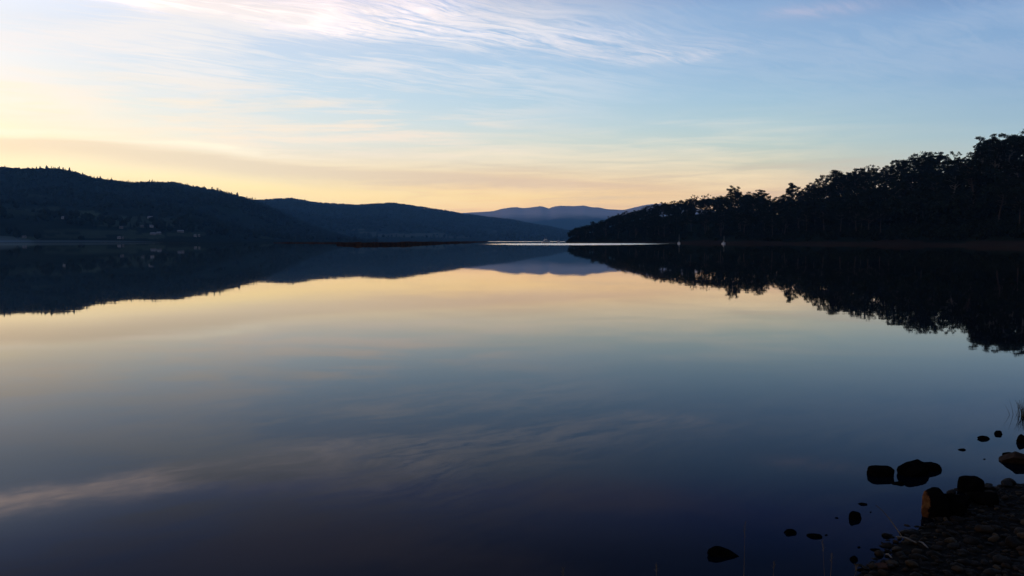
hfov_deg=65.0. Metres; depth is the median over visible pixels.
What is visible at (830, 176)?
gum tree
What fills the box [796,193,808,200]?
gum tree
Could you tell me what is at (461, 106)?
sky
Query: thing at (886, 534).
shore stone
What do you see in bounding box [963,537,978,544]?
shore stone
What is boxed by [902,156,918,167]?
gum tree
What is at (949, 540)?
shore stone
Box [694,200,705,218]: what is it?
gum tree
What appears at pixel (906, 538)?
driftwood stick
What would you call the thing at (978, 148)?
gum tree
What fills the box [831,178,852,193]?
gum tree
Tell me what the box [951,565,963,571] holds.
shore stone
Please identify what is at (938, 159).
gum tree
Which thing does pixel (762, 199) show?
gum tree
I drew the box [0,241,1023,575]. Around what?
water
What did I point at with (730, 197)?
gum tree
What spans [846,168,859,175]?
gum tree
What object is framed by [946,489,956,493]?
shore stone
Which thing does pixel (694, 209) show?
gum tree
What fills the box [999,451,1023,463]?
rock
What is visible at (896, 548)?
shore stone
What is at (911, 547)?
shore ground
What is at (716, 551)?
rock
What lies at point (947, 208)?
forest
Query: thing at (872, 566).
shore stone
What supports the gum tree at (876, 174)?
on the hill terrain at (1003, 240)
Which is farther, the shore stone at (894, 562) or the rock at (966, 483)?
the rock at (966, 483)
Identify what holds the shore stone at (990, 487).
on the shore ground at (911, 547)
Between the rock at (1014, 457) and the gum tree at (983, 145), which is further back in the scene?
the gum tree at (983, 145)
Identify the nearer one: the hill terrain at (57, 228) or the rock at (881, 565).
the rock at (881, 565)
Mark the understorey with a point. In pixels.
(959, 230)
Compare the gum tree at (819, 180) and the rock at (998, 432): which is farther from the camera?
the gum tree at (819, 180)
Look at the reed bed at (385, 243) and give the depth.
393.50 m
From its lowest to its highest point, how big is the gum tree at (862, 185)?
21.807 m
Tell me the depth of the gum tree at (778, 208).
598.15 m
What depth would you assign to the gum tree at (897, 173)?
565.75 m
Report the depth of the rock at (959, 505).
5.83 m
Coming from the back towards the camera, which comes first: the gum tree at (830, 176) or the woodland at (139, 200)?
the woodland at (139, 200)
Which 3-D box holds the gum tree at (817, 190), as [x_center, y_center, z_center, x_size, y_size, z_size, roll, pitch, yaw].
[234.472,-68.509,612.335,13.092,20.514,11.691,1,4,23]
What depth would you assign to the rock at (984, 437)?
8.11 m
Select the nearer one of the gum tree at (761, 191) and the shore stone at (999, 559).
the shore stone at (999, 559)
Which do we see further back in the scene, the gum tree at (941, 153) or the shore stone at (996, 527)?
the gum tree at (941, 153)
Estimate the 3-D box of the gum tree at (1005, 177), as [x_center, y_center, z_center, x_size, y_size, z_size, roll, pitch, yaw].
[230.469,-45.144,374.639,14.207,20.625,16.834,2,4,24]
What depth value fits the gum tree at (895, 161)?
612.85 m
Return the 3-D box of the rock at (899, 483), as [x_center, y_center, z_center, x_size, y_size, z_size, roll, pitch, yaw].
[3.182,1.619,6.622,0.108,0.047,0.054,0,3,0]
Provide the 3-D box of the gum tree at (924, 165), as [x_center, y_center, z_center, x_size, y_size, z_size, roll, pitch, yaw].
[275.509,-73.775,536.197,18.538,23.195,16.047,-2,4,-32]
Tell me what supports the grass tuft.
in the water
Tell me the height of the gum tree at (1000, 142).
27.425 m
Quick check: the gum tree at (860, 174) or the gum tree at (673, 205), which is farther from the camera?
the gum tree at (673, 205)
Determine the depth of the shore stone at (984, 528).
5.46 m
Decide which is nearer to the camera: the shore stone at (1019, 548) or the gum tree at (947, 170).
the shore stone at (1019, 548)
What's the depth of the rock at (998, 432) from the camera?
8.30 m
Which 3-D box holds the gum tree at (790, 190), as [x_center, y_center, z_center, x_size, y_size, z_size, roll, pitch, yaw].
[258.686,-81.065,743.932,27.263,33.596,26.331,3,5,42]
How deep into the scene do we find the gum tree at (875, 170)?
644.83 m
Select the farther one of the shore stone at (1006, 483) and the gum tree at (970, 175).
the gum tree at (970, 175)
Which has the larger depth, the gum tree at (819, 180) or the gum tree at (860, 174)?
the gum tree at (819, 180)
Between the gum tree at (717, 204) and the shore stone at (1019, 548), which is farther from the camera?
the gum tree at (717, 204)
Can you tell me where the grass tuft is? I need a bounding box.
[1006,397,1023,416]
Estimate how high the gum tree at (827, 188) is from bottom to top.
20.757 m
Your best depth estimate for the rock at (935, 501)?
5.79 m
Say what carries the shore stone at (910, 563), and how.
on the shore ground at (911, 547)
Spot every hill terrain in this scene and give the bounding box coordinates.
[0,171,347,241]
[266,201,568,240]
[566,184,1023,245]
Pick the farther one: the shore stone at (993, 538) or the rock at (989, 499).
the rock at (989, 499)
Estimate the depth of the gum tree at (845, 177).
640.16 m
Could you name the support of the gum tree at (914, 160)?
on the hill terrain at (1003, 240)
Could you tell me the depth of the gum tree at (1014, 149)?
431.20 m
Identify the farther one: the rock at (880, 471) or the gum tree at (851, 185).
the gum tree at (851, 185)
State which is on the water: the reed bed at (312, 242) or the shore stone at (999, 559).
the reed bed at (312, 242)
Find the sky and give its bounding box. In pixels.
[0,0,1023,214]
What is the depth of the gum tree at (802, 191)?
722.59 m
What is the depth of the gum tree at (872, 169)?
650.65 m
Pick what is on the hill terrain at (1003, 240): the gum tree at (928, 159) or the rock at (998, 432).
the gum tree at (928, 159)
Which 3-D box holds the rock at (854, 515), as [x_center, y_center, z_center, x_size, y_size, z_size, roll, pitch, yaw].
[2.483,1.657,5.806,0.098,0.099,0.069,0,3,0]
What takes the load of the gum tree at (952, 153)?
on the hill terrain at (1003, 240)
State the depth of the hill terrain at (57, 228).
1673.26 m
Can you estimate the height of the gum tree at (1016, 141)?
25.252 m
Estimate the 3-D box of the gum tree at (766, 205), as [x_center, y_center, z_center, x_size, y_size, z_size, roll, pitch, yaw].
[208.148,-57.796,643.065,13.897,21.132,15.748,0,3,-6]
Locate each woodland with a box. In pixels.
[0,167,377,240]
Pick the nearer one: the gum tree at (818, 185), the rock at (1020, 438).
the rock at (1020, 438)
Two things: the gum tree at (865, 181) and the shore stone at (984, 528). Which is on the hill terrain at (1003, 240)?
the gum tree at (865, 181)
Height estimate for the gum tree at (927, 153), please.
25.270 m
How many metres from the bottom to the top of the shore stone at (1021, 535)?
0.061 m
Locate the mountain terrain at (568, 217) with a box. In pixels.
[464,204,705,232]
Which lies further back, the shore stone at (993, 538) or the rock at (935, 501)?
the rock at (935, 501)
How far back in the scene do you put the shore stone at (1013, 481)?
6.62 m
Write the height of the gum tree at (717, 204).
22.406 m
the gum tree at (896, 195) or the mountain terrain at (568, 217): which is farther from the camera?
the mountain terrain at (568, 217)
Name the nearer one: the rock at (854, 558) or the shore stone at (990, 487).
the rock at (854, 558)
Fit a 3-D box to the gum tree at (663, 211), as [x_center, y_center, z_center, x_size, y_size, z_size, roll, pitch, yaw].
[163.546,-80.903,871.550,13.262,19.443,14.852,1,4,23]
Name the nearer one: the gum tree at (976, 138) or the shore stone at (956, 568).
the shore stone at (956, 568)
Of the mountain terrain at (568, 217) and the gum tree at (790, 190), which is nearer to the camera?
the gum tree at (790, 190)
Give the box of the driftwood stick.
[896,536,916,542]
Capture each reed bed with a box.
[274,242,351,242]
[336,241,487,244]
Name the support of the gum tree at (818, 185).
on the hill terrain at (1003, 240)
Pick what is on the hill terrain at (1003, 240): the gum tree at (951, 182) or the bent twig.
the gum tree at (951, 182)
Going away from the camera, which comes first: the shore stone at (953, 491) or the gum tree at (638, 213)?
the shore stone at (953, 491)
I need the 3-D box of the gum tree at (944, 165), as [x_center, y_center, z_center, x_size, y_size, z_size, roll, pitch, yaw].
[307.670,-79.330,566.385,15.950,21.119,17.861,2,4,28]
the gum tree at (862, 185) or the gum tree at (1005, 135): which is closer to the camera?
the gum tree at (1005, 135)
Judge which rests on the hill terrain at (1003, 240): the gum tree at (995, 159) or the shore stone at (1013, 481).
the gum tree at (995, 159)
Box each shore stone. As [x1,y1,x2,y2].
[869,564,877,568]
[874,550,883,555]
[882,533,892,536]
[885,560,898,565]
[887,563,895,568]
[891,546,901,551]
[905,560,917,567]
[943,537,956,542]
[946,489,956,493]
[950,562,964,567]
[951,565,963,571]
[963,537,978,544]
[974,525,994,532]
[984,486,994,489]
[988,535,999,541]
[989,525,999,530]
[992,554,1011,565]
[1001,480,1011,486]
[1003,478,1015,484]
[1013,527,1023,533]
[1015,545,1023,551]
[1017,532,1023,538]
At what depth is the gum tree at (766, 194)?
771.97 m
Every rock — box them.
[707,546,738,556]
[784,529,796,534]
[806,533,821,537]
[849,511,861,519]
[850,555,857,560]
[867,465,894,476]
[875,562,889,569]
[892,481,904,484]
[897,459,928,476]
[921,487,949,518]
[924,462,941,471]
[944,493,972,516]
[957,475,984,493]
[966,491,998,506]
[977,436,989,439]
[994,430,1002,434]
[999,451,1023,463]
[1016,434,1023,443]
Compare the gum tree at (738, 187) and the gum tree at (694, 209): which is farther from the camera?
the gum tree at (738, 187)
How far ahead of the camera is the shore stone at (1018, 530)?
5.43 m
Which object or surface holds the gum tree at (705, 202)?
on the hill terrain at (1003, 240)
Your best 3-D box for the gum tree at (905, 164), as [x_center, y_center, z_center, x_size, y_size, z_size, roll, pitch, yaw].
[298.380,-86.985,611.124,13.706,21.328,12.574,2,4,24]
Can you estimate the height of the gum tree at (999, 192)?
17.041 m
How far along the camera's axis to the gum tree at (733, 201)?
760.09 m
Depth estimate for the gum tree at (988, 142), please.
528.53 m
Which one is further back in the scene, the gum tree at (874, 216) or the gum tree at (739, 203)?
the gum tree at (739, 203)
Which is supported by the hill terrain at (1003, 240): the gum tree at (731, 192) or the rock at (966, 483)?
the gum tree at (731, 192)
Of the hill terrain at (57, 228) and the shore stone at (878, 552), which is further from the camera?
the hill terrain at (57, 228)
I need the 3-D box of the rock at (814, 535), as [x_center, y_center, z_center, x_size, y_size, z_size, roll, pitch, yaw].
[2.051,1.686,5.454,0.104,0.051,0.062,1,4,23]
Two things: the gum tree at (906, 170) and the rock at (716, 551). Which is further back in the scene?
the gum tree at (906, 170)
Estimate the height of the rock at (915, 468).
0.195 m
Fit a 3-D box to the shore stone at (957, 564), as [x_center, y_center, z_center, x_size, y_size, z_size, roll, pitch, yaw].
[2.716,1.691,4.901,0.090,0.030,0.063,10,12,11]
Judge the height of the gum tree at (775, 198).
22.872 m
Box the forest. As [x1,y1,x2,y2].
[567,145,1023,236]
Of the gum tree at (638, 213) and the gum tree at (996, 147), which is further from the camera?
the gum tree at (638, 213)
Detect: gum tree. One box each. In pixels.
[632,211,641,221]
[657,205,668,218]
[664,203,677,209]
[678,199,687,213]
[680,204,694,225]
[687,203,697,213]
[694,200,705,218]
[699,199,712,208]
[711,199,725,216]
[724,195,736,201]
[724,199,737,211]
[726,189,737,197]
[728,185,740,207]
[738,197,752,204]
[753,197,769,221]
[755,189,767,197]
[759,193,770,200]
[765,203,778,219]
[769,203,788,231]
[771,196,784,204]
[780,183,800,201]
[793,190,807,201]
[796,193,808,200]
[809,183,820,189]
[811,184,827,197]
[814,175,829,186]
[819,186,835,197]
[825,172,842,183]
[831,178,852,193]
[837,173,855,182]
[843,179,866,194]
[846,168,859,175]
[848,182,875,194]
[849,175,864,184]
[853,171,870,180]
[853,176,873,190]
[867,165,880,181]
[868,171,888,187]
[870,168,882,181]
[871,207,891,232]
[875,174,894,189]
[879,165,889,175]
[881,184,907,219]
[887,159,907,172]
[891,164,912,179]
[896,160,912,169]
[896,168,916,179]
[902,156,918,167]
[910,153,936,166]
[913,151,933,164]
[914,161,940,174]
[921,154,937,166]
[929,154,949,170]
[933,152,948,170]
[936,162,957,174]
[941,171,965,193]
[943,166,956,175]
[945,151,962,167]
[947,158,987,203]
[963,157,977,164]
[973,148,993,172]
[974,136,996,146]
[974,143,991,151]
[975,147,994,156]
[978,133,1001,145]
[982,150,1007,174]
[984,144,1015,170]
[989,168,1023,211]
[990,138,1009,152]
[991,187,1014,219]
[998,129,1023,143]
[1000,142,1020,169]
[1005,136,1023,159]
[1007,190,1023,224]
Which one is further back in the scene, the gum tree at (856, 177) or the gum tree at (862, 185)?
the gum tree at (856, 177)
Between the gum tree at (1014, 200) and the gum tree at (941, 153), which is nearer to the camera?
the gum tree at (1014, 200)
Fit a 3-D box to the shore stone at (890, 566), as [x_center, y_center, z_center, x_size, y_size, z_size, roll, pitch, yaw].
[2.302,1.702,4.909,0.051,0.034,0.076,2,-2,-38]
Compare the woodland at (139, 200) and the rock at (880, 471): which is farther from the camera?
the woodland at (139, 200)
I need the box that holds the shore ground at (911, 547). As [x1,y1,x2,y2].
[857,483,1023,575]
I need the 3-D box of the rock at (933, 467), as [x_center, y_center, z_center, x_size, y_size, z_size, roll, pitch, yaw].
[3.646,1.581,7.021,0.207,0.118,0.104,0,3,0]
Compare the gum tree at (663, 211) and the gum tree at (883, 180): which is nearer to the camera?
the gum tree at (883, 180)
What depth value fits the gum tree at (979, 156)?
474.81 m
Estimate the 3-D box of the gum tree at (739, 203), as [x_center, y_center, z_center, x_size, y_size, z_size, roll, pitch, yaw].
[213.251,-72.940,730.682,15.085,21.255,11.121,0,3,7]
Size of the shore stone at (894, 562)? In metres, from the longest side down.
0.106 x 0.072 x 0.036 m
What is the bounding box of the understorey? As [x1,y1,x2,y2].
[568,204,1023,240]
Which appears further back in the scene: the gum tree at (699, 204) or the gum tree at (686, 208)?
the gum tree at (699, 204)
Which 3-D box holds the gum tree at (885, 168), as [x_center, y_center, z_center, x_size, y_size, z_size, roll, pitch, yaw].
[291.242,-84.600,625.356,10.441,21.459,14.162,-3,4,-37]
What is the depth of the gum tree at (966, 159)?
529.20 m
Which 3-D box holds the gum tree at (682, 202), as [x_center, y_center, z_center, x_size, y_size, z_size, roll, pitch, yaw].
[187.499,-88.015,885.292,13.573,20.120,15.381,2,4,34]
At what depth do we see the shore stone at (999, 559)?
4.92 m
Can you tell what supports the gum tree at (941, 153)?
on the hill terrain at (1003, 240)
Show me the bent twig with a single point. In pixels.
(891, 521)
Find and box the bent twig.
[876,505,901,535]
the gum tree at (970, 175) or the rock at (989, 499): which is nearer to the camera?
the rock at (989, 499)

